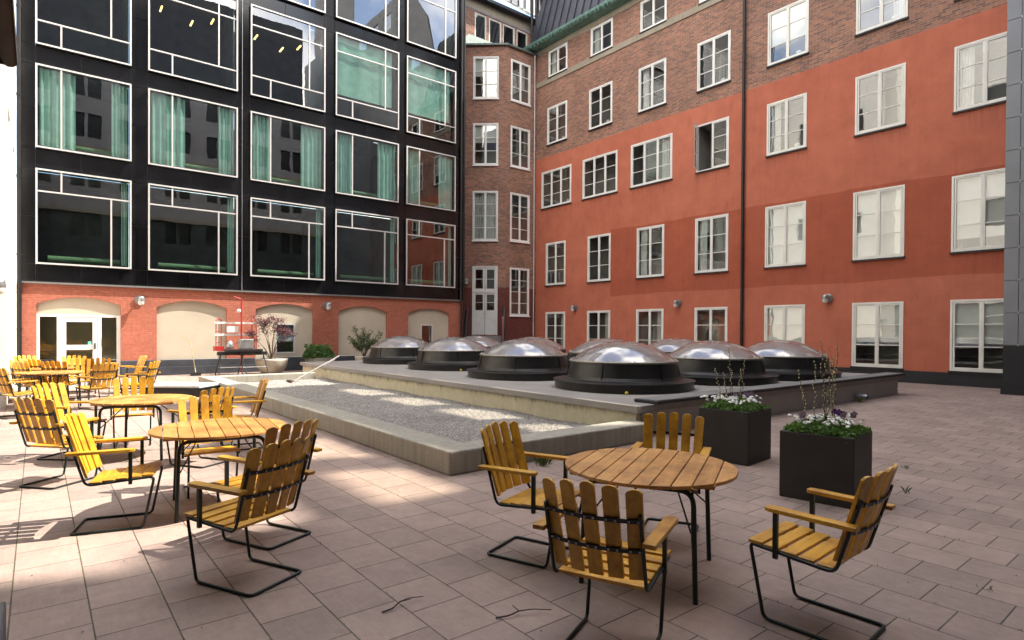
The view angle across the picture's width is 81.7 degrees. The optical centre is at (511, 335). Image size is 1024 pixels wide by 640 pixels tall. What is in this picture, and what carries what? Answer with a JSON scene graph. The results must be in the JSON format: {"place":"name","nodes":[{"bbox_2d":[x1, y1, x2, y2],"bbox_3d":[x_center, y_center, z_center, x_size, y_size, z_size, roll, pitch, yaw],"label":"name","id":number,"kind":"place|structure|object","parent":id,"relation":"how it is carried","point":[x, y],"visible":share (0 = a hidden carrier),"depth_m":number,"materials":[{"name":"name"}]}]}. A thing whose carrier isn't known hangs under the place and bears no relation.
{"place":"outdoors","nodes":[
{"label":"outdoors","id":0,"kind":"place"},
{"bbox_2d":[145,385,219,396],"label":"low wall","id":1,"kind":"structure","parent":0,"point":[195,392],"depth_m":14.26,"materials":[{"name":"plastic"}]},
{"bbox_2d":[145,382,218,387],"bbox_3d":[-8.219,1.211,14.745,1.440,0.080,0.960,0,1,1],"label":"white sheet","id":2,"kind":"object","parent":1,"relation":"on","point":[183,384],"visible":0.9,"depth_m":14.56,"materials":[{"name":"paint"}]},
{"bbox_2d":[16,0,465,377],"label":"black glass building","id":3,"kind":"structure","parent":0,"point":[242,104],"depth_m":22.95,"materials":[{"name":"metal"}]},
{"bbox_2d":[61,317,97,377],"bbox_3d":[-14.140,0.394,19.379,0.990,1.970,0.100,0,1,-39],"label":"door","id":4,"kind":"structure","parent":3,"relation":"in","point":[64,347],"depth_m":19.38,"materials":[{"name":"white paint"}]},
{"bbox_2d":[35,168,131,269],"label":"window","id":5,"kind":"structure","parent":3,"relation":"in","point":[80,222],"depth_m":20.82,"materials":[{"name":"glass"}]},
{"bbox_2d":[35,63,131,161],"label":"window","id":6,"kind":"structure","parent":3,"relation":"in","point":[73,115],"depth_m":19.77,"materials":[{"name":"glass"}]},
{"bbox_2d":[35,0,131,84],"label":"window","id":7,"kind":"structure","parent":3,"relation":"in","point":[101,30],"depth_m":21.08,"materials":[{"name":"glass"}]},
{"bbox_2d":[147,183,237,275],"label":"window","id":8,"kind":"structure","parent":3,"relation":"in","point":[188,232],"depth_m":22.95,"materials":[{"name":"glass"}]},
{"bbox_2d":[147,88,237,178],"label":"window","id":9,"kind":"structure","parent":3,"relation":"in","point":[183,135],"depth_m":21.82,"materials":[{"name":"glass"}]},
{"bbox_2d":[147,0,237,108],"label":"window","id":10,"kind":"structure","parent":3,"relation":"in","point":[196,41],"depth_m":22.95,"materials":[{"name":"glass"}]},
{"bbox_2d":[275,323,294,353],"bbox_3d":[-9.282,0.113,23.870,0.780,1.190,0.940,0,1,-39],"label":"window","id":11,"kind":"structure","parent":3,"relation":"in","point":[288,346],"depth_m":23.74,"materials":[{"name":"wood"}]},
{"bbox_2d":[249,197,324,280],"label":"window","id":12,"kind":"structure","parent":3,"relation":"in","point":[288,242],"depth_m":25.14,"materials":[{"name":"glass"}]},
{"bbox_2d":[249,111,324,191],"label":"window","id":13,"kind":"structure","parent":3,"relation":"in","point":[282,154],"depth_m":23.93,"materials":[{"name":"glass"}]},
{"bbox_2d":[249,4,325,126],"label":"window","id":14,"kind":"structure","parent":3,"relation":"in","point":[288,60],"depth_m":24.98,"materials":[{"name":"glass"}]},
{"bbox_2d":[254,0,325,28],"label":"window","id":15,"kind":"structure","parent":3,"relation":"in","point":[319,6],"depth_m":24.29,"materials":[{"name":"metal"}]},
{"bbox_2d":[316,0,399,39],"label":"window","id":16,"kind":"structure","parent":3,"relation":"in","point":[381,17],"depth_m":27.37,"materials":[{"name":"glass"}]},
{"bbox_2d":[320,32,398,141],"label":"window","id":17,"kind":"structure","parent":3,"relation":"in","point":[366,74],"depth_m":25.58,"materials":[{"name":"glass"}]},
{"bbox_2d":[334,209,398,284],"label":"window","id":18,"kind":"structure","parent":3,"relation":"in","point":[366,248],"depth_m":27.33,"materials":[{"name":"glass"}]},
{"bbox_2d":[334,130,398,202],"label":"window","id":19,"kind":"structure","parent":3,"relation":"in","point":[365,169],"depth_m":26.01,"materials":[{"name":"glass"}]},
{"bbox_2d":[393,0,456,58],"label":"window","id":20,"kind":"structure","parent":3,"relation":"in","point":[431,25],"depth_m":29.09,"materials":[{"name":"glass"}]},
{"bbox_2d":[404,218,455,287],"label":"window","id":21,"kind":"structure","parent":3,"relation":"in","point":[429,249],"depth_m":29.17,"materials":[{"name":"glass"}]},
{"bbox_2d":[405,146,455,211],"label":"window","id":22,"kind":"structure","parent":3,"relation":"in","point":[430,180],"depth_m":27.93,"materials":[{"name":"glass"}]},
{"bbox_2d":[405,55,455,153],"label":"window","id":23,"kind":"structure","parent":3,"relation":"in","point":[427,85],"depth_m":27.51,"materials":[{"name":"glass"}]},
{"bbox_2d":[0,355,1023,639],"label":"terrace paving","id":24,"kind":"structure","parent":0,"point":[958,451],"depth_m":4.39,"materials":[{"name":"grey stone"}]},
{"bbox_2d":[0,0,16,407],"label":"white building","id":25,"kind":"structure","parent":24,"relation":"on","point":[8,332],"depth_m":13.18,"materials":[{"name":"grey paint"}]},
{"bbox_2d":[0,0,17,66],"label":"awning","id":26,"kind":"object","parent":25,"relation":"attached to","point":[8,50],"visible":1,"depth_m":4.16,"materials":[{"name":"brown fabric"}]},
{"bbox_2d":[0,368,43,418],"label":"garden chair","id":27,"kind":"object","parent":24,"relation":"on","point":[6,384],"visible":0.84,"depth_m":10.69,"materials":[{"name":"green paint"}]},
{"bbox_2d":[13,370,83,405],"bbox_3d":[-9.542,1.121,12.232,1.142,0.736,1.150,1,1,21],"label":"round garden table","id":28,"kind":"object","parent":24,"relation":"on","point":[48,373],"visible":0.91,"depth_m":12.07,"materials":[{"name":"yellow wood"}]},
{"bbox_2d":[9,397,103,489],"bbox_3d":[-4.827,1.094,6.302,0.632,0.944,0.666,0,1,11],"label":"garden chair","id":29,"kind":"object","parent":24,"relation":"on","point":[55,438],"visible":0.92,"depth_m":6.08,"materials":[{"name":"yellow wood"}]},
{"bbox_2d":[40,361,81,403],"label":"garden chair","id":30,"kind":"object","parent":24,"relation":"on","point":[54,377],"visible":0.59,"depth_m":12.74,"materials":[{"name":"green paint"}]},
{"bbox_2d":[31,382,106,460],"bbox_3d":[-5.662,1.078,7.569,0.666,0.944,0.632,0,1,2],"label":"garden chair","id":31,"kind":"object","parent":24,"relation":"on","point":[63,395],"visible":0.52,"depth_m":7.65,"materials":[{"name":"yellow wood"}]},
{"bbox_2d":[75,363,120,409],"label":"garden chair","id":32,"kind":"object","parent":24,"relation":"on","point":[98,386],"visible":0.89,"depth_m":11.97,"materials":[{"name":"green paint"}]},
{"bbox_2d":[62,413,162,535],"bbox_3d":[-3.342,1.114,4.970,0.666,0.944,0.632,0,1,-23],"label":"garden chair","id":33,"kind":"object","parent":24,"relation":"on","point":[85,452],"visible":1,"depth_m":4.90,"materials":[{"name":"yellow wood"}]},
{"bbox_2d":[108,376,154,447],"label":"garden chair","id":34,"kind":"object","parent":24,"relation":"on","point":[124,388],"visible":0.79,"depth_m":8.58,"materials":[{"name":"yellow wood"}]},
{"bbox_2d":[88,394,191,460],"bbox_3d":[-4.799,1.188,7.704,1.142,0.736,1.150,0,1,-11],"label":"round garden table","id":35,"kind":"object","parent":24,"relation":"on","point":[126,402],"visible":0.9,"depth_m":7.43,"materials":[{"name":"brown wood"}]},
{"bbox_2d":[166,387,236,467],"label":"garden chair","id":36,"kind":"object","parent":24,"relation":"on","point":[219,392],"visible":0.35,"depth_m":7.11,"materials":[{"name":"yellow wood"}]},
{"bbox_2d":[176,395,240,498],"bbox_3d":[-3.085,1.106,6.030,0.632,0.944,0.666,0,1,-35],"label":"garden chair","id":37,"kind":"object","parent":24,"relation":"on","point":[194,412],"visible":0.69,"depth_m":6.16,"materials":[{"name":"yellow wood"}]},
{"bbox_2d":[148,417,285,522],"bbox_3d":[-2.733,1.219,5.541,1.142,0.736,1.150,0,1,-31],"label":"round garden table","id":38,"kind":"object","parent":24,"relation":"on","point":[224,429],"visible":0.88,"depth_m":5.33,"materials":[{"name":"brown wood"}]},
{"bbox_2d":[214,352,246,375],"bbox_3d":[-9.844,0.996,20.766,0.935,0.847,0.632,0,1,-39],"label":"sawhorse","id":39,"kind":"object","parent":24,"relation":"on","point":[226,353],"visible":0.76,"depth_m":20.64,"materials":[{"name":"black metal"}]},
{"bbox_2d":[213,318,256,350],"bbox_3d":[-9.934,-0.037,21.371,1.517,1.167,0.458,0,1,-39],"label":"red rolling scaffold","id":40,"kind":"object","parent":39,"relation":"on","point":[228,329],"visible":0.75,"depth_m":21.07,"materials":[{"name":"metal"}]},
{"bbox_2d":[220,379,268,449],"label":"garden chair","id":41,"kind":"object","parent":24,"relation":"on","point":[258,400],"visible":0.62,"depth_m":8.36,"materials":[{"name":"yellow wood"}]},
{"bbox_2d":[184,436,314,596],"bbox_3d":[-1.729,1.133,3.920,0.666,0.944,0.632,1,1,25],"label":"garden chair","id":42,"kind":"object","parent":24,"relation":"on","point":[246,508],"visible":1,"depth_m":3.78,"materials":[{"name":"yellow wood"}]},
{"bbox_2d":[214,419,321,549],"bbox_3d":[-1.928,1.125,4.696,0.666,0.944,0.632,1,1,26],"label":"garden chair","id":43,"kind":"object","parent":24,"relation":"on","point":[270,437],"visible":0.44,"depth_m":4.54,"materials":[{"name":"yellow wood"}]},
{"bbox_2d":[255,358,287,373],"bbox_3d":[-8.869,1.128,21.869,1.140,0.560,1.140,0,1,-39],"label":"bowl pot","id":44,"kind":"object","parent":24,"relation":"on","point":[276,365],"visible":0.85,"depth_m":21.47,"materials":[{"name":"ceramic"}]},
{"bbox_2d":[236,313,297,358],"bbox_3d":[-8.982,0.048,21.786,2.390,1.747,1.066,0,1,-39],"label":"red maple","id":45,"kind":"object","parent":44,"relation":"on","point":[264,328],"visible":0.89,"depth_m":21.81,"materials":[{"name":"brown plant"}]},
{"bbox_2d":[304,357,332,361],"bbox_3d":[-7.597,1.133,23.273,1.100,0.540,1.100,0,1,-39],"label":"bowl pot","id":46,"kind":"object","parent":24,"relation":"on","point":[317,359],"visible":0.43,"depth_m":22.80,"materials":[{"name":"beige concrete"}]},
{"bbox_2d":[301,343,335,359],"bbox_3d":[-7.583,0.633,23.261,1.366,0.672,1.122,0,1,-39],"label":"evergreen bush","id":47,"kind":"object","parent":46,"relation":"in","point":[316,351],"visible":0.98,"depth_m":23.00,"materials":[{"name":"green plant"}]},
{"bbox_2d":[355,356,368,359],"bbox_3d":[-5.950,1.118,23.823,0.720,0.580,0.720,0,1,-39],"label":"bowl pot","id":48,"kind":"object","parent":24,"relation":"on","point":[358,357],"visible":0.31,"depth_m":23.49,"materials":[{"name":"concrete"}]},
{"bbox_2d":[347,325,382,355],"bbox_3d":[-5.936,0.249,23.808,1.487,1.328,0.826,0,1,-39],"label":"upright shrub","id":49,"kind":"object","parent":48,"relation":"on","point":[360,345],"visible":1,"depth_m":23.75,"materials":[{"name":"green plant"}]},
{"bbox_2d":[199,372,643,475],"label":"concrete kerb","id":50,"kind":"structure","parent":24,"relation":"on","point":[446,456],"depth_m":8.22,"materials":[{"name":"grey concrete"}]},
{"bbox_2d":[240,378,590,442],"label":"gravel","id":51,"kind":"structure","parent":50,"relation":"in","point":[453,420],"depth_m":11.63,"materials":[{"name":"grey gravel"}]},
{"bbox_2d":[408,0,542,309],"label":"brick wing","id":52,"kind":"structure","parent":24,"relation":"on","point":[485,26],"depth_m":34.64,"materials":[{"name":"brown brick"}]},
{"bbox_2d":[464,34,537,342],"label":"brick stair tower","id":53,"kind":"structure","parent":24,"relation":"on","point":[500,176],"depth_m":32.84,"materials":[{"name":"brown brick"}]},
{"bbox_2d":[472,191,497,241],"bbox_3d":[-1.476,-6.588,32.830,1.470,2.795,0.275,0,1,3],"label":"window","id":54,"kind":"structure","parent":53,"relation":"in","point":[485,203],"depth_m":32.92,"materials":[{"name":"glass"}]},
{"bbox_2d":[472,266,497,334],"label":"door","id":55,"kind":"structure","parent":53,"relation":"in","point":[484,322],"depth_m":32.82,"materials":[{"name":"white paint"}]},
{"bbox_2d":[472,56,498,99],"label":"window","id":56,"kind":"structure","parent":53,"relation":"in","point":[486,68],"depth_m":32.79,"materials":[{"name":"white paint"}]},
{"bbox_2d":[472,123,498,165],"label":"window","id":57,"kind":"structure","parent":53,"relation":"in","point":[485,134],"depth_m":32.82,"materials":[{"name":"white glass"}]},
{"bbox_2d":[509,267,529,316],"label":"window","id":58,"kind":"structure","parent":53,"relation":"in","point":[519,277],"depth_m":34.08,"materials":[{"name":"white paint"}]},
{"bbox_2d":[510,59,530,106],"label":"window","id":59,"kind":"structure","parent":53,"relation":"in","point":[520,72],"depth_m":33.85,"materials":[{"name":"white paint"}]},
{"bbox_2d":[510,125,530,171],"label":"window","id":60,"kind":"structure","parent":53,"relation":"in","point":[520,137],"depth_m":33.92,"materials":[{"name":"glass"}]},
{"bbox_2d":[510,192,530,243],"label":"window","id":61,"kind":"structure","parent":53,"relation":"in","point":[519,203],"depth_m":33.93,"materials":[{"name":"white paint"}]},
{"bbox_2d":[478,421,581,567],"bbox_3d":[0.136,1.139,4.394,0.666,0.944,0.632,1,1,31],"label":"garden chair","id":62,"kind":"object","parent":24,"relation":"on","point":[532,497],"visible":0.85,"depth_m":4.43,"materials":[{"name":"yellow wood"}]},
{"bbox_2d":[300,357,904,434],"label":"raised platform","id":63,"kind":"structure","parent":24,"relation":"on","point":[547,399],"depth_m":12.21,"materials":[{"name":"beige paint"}]},
{"bbox_2d":[362,335,427,364],"bbox_3d":[-3.828,0.474,20.774,2.800,0.945,2.800,0,1,-9],"label":"dome skylight","id":64,"kind":"object","parent":63,"relation":"on","point":[399,350],"visible":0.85,"depth_m":19.80,"materials":[{"name":"black metal"}]},
{"bbox_2d":[407,337,488,370],"bbox_3d":[-1.726,0.512,17.845,2.800,0.945,2.800,0,1,11],"label":"dome skylight","id":65,"kind":"object","parent":63,"relation":"on","point":[452,354],"visible":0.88,"depth_m":16.89,"materials":[{"name":"black metal"}]},
{"bbox_2d":[466,339,568,380],"bbox_3d":[0.289,0.550,14.770,2.800,0.945,2.800,1,1,31],"label":"dome skylight","id":66,"kind":"object","parent":63,"relation":"on","point":[522,360],"visible":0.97,"depth_m":13.84,"materials":[{"name":"black metal"}]},
{"bbox_2d":[553,341,695,394],"bbox_3d":[2.270,0.585,12.090,2.800,0.945,2.800,0,1,-39],"label":"dome skylight","id":67,"kind":"object","parent":63,"relation":"on","point":[623,367],"visible":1,"depth_m":11.17,"materials":[{"name":"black metal"}]},
{"bbox_2d":[649,338,695,353],"bbox_3d":[5.021,0.548,18.125,2.800,0.945,2.800,0,1,-39],"label":"dome skylight","id":68,"kind":"object","parent":63,"relation":"on","point":[668,345],"visible":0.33,"depth_m":17.54,"materials":[{"name":"black metal"}]},
{"bbox_2d":[668,340,779,385],"bbox_3d":[4.688,0.584,13.822,2.800,0.945,2.800,0,1,-29],"label":"dome skylight","id":69,"kind":"object","parent":63,"relation":"on","point":[700,362],"visible":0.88,"depth_m":12.88,"materials":[{"name":"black metal"}]},
{"bbox_2d":[747,340,842,381],"bbox_3d":[6.819,0.585,15.081,2.800,0.945,2.800,1,1,41],"label":"dome skylight","id":70,"kind":"object","parent":63,"relation":"on","point":[785,360],"visible":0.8,"depth_m":14.12,"materials":[{"name":"black metal"}]},
{"bbox_2d":[533,477,677,639],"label":"garden chair","id":71,"kind":"object","parent":24,"relation":"on","point":[637,560],"visible":1,"depth_m":2.87,"materials":[{"name":"yellow wood"}]},
{"bbox_2d":[565,448,737,604],"bbox_3d":[0.940,1.253,4.075,1.142,0.736,1.150,1,1,24],"label":"round garden table","id":72,"kind":"object","parent":24,"relation":"on","point":[682,472],"visible":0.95,"depth_m":3.90,"materials":[{"name":"brown wood"}]},
{"bbox_2d":[630,412,710,543],"bbox_3d":[1.290,1.142,4.869,0.632,0.944,0.666,1,1,22],"label":"garden chair","id":73,"kind":"object","parent":24,"relation":"on","point":[674,433],"visible":0.38,"depth_m":5.10,"materials":[{"name":"yellow wood"}]},
{"bbox_2d":[698,407,770,465],"bbox_3d":[2.900,1.269,7.722,0.670,0.660,0.670,0,1,-44],"label":"square planter","id":74,"kind":"object","parent":24,"relation":"on","point":[738,438],"visible":0.73,"depth_m":7.45,"materials":[{"name":"concrete"}]},
{"bbox_2d":[700,391,770,411],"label":"flowering plants","id":75,"kind":"object","parent":74,"relation":"on","point":[734,402],"visible":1,"depth_m":7.58,"materials":[{"name":"green plant"}]},
{"bbox_2d":[523,0,1007,388],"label":"red building","id":76,"kind":"structure","parent":24,"relation":"on","point":[745,173],"depth_m":23.01,"materials":[{"name":"paint"}]},
{"bbox_2d":[545,312,564,346],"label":"window","id":77,"kind":"structure","parent":76,"relation":"in","point":[554,321],"depth_m":33.34,"materials":[{"name":"glass"}]},
{"bbox_2d":[545,240,565,286],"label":"window","id":78,"kind":"structure","parent":76,"relation":"in","point":[555,251],"depth_m":33.53,"materials":[{"name":"white paint"}]},
{"bbox_2d":[540,164,571,209],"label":"window","id":79,"kind":"structure","parent":76,"relation":"in","point":[556,183],"depth_m":33.57,"materials":[{"name":"white paint"}]},
{"bbox_2d":[546,100,566,146],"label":"window","id":80,"kind":"structure","parent":76,"relation":"in","point":[556,114],"depth_m":33.28,"materials":[{"name":"white paint"}]},
{"bbox_2d":[547,42,567,78],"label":"window","id":81,"kind":"structure","parent":76,"relation":"in","point":[558,57],"depth_m":33.07,"materials":[{"name":"white paint"}]},
{"bbox_2d":[587,310,609,341],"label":"window","id":82,"kind":"structure","parent":76,"relation":"in","point":[598,322],"depth_m":30.84,"materials":[{"name":"white paint"}]},
{"bbox_2d":[586,233,610,282],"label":"window","id":83,"kind":"structure","parent":76,"relation":"in","point":[599,246],"depth_m":31.02,"materials":[{"name":"white paint"}]},
{"bbox_2d":[581,150,617,200],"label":"window","id":84,"kind":"structure","parent":76,"relation":"in","point":[600,172],"depth_m":30.91,"materials":[{"name":"glass"}]},
{"bbox_2d":[588,81,612,131],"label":"window","id":85,"kind":"structure","parent":76,"relation":"in","point":[600,97],"depth_m":30.81,"materials":[{"name":"white paint"}]},
{"bbox_2d":[589,18,612,57],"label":"window","id":86,"kind":"structure","parent":76,"relation":"in","point":[602,34],"depth_m":30.54,"materials":[{"name":"white paint"}]},
{"bbox_2d":[636,309,663,344],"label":"window","id":87,"kind":"structure","parent":76,"relation":"in","point":[649,322],"depth_m":28.44,"materials":[{"name":"white paint"}]},
{"bbox_2d":[635,224,664,278],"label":"window","id":88,"kind":"structure","parent":76,"relation":"in","point":[650,240],"depth_m":28.26,"materials":[{"name":"white paint"}]},
{"bbox_2d":[629,133,672,189],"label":"window","id":89,"kind":"structure","parent":76,"relation":"in","point":[651,160],"depth_m":28.33,"materials":[{"name":"white paint"}]},
{"bbox_2d":[637,58,666,113],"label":"window","id":90,"kind":"structure","parent":76,"relation":"in","point":[652,77],"depth_m":28.17,"materials":[{"name":"glass"}]},
{"bbox_2d":[639,0,666,33],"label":"window","id":91,"kind":"structure","parent":76,"relation":"in","point":[653,13],"depth_m":28.14,"materials":[{"name":"white paint"}]},
{"bbox_2d":[694,307,727,341],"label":"window","id":92,"kind":"structure","parent":76,"relation":"in","point":[710,323],"depth_m":25.95,"materials":[{"name":"white glass"}]},
{"bbox_2d":[693,213,728,274],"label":"window","id":93,"kind":"structure","parent":76,"relation":"in","point":[711,233],"depth_m":25.77,"materials":[{"name":"glass"}]},
{"bbox_2d":[694,116,728,173],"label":"window","id":94,"kind":"structure","parent":76,"relation":"in","point":[712,138],"depth_m":25.82,"materials":[{"name":"white paint"}]},
{"bbox_2d":[696,30,730,93],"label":"window","id":95,"kind":"structure","parent":76,"relation":"in","point":[714,53],"depth_m":25.71,"materials":[{"name":"grey glass"}]},
{"bbox_2d":[764,304,804,343],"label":"window","id":96,"kind":"structure","parent":76,"relation":"in","point":[781,322],"depth_m":22.74,"materials":[{"name":"white glass"}]},
{"bbox_2d":[763,201,805,268],"bbox_3d":[10.475,-3.816,22.718,0.185,2.425,1.640,0,1,-39],"label":"window","id":97,"kind":"structure","parent":76,"relation":"in","point":[785,224],"depth_m":22.71,"materials":[{"name":"glass"}]},
{"bbox_2d":[765,92,806,157],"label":"window","id":98,"kind":"structure","parent":76,"relation":"in","point":[786,118],"depth_m":23.17,"materials":[{"name":"white glass"}]},
{"bbox_2d":[766,0,808,68],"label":"window","id":99,"kind":"structure","parent":76,"relation":"in","point":[788,26],"depth_m":22.82,"materials":[{"name":"glass"}]},
{"bbox_2d":[850,301,903,369],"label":"window","id":100,"kind":"structure","parent":76,"relation":"in","point":[877,327],"depth_m":20.48,"materials":[{"name":"beige paint"}]},
{"bbox_2d":[851,184,904,261],"bbox_3d":[12.488,-3.782,20.205,0.185,2.425,1.640,0,1,-39],"label":"window","id":101,"kind":"structure","parent":76,"relation":"in","point":[878,214],"depth_m":20.19,"materials":[{"name":"white glass"}]},
{"bbox_2d":[853,62,905,137],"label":"window","id":102,"kind":"structure","parent":76,"relation":"in","point":[880,95],"depth_m":20.69,"materials":[{"name":"white glass"}]},
{"bbox_2d":[854,0,908,36],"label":"window","id":103,"kind":"structure","parent":76,"relation":"in","point":[871,15],"depth_m":20.70,"materials":[{"name":"beige paint"}]},
{"bbox_2d":[948,298,1003,374],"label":"window","id":104,"kind":"structure","parent":76,"relation":"in","point":[976,325],"depth_m":18.33,"materials":[{"name":"beige paint"}]},
{"bbox_2d":[949,168,1004,253],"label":"window","id":105,"kind":"structure","parent":76,"relation":"in","point":[978,198],"depth_m":18.17,"materials":[{"name":"white glass"}]},
{"bbox_2d":[952,31,1006,114],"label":"window","id":106,"kind":"structure","parent":76,"relation":"in","point":[980,66],"depth_m":18.39,"materials":[{"name":"white glass"}]},
{"bbox_2d":[748,463,897,639],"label":"garden chair","id":107,"kind":"object","parent":24,"relation":"on","point":[869,506],"visible":1,"depth_m":3.25,"materials":[{"name":"yellow wood"}]},
{"bbox_2d":[779,429,871,508],"bbox_3d":[3.162,1.286,5.971,0.670,0.660,0.670,1,1,44],"label":"square planter","id":108,"kind":"object","parent":24,"relation":"on","point":[842,465],"visible":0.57,"depth_m":5.72,"materials":[{"name":"concrete"}]},
{"bbox_2d":[797,339,838,433],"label":"willow twigs","id":109,"kind":"object","parent":108,"relation":"in","point":[829,395],"visible":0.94,"depth_m":5.97,"materials":[{"name":"brown plant"}]},
{"bbox_2d":[783,409,871,441],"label":"flowering plants","id":110,"kind":"object","parent":108,"relation":"on","point":[839,425],"visible":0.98,"depth_m":5.82,"materials":[{"name":"green plant"}]},
{"bbox_2d":[1000,0,1023,395],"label":"grey panel wing","id":111,"kind":"structure","parent":24,"relation":"on","point":[1013,347],"depth_m":15.80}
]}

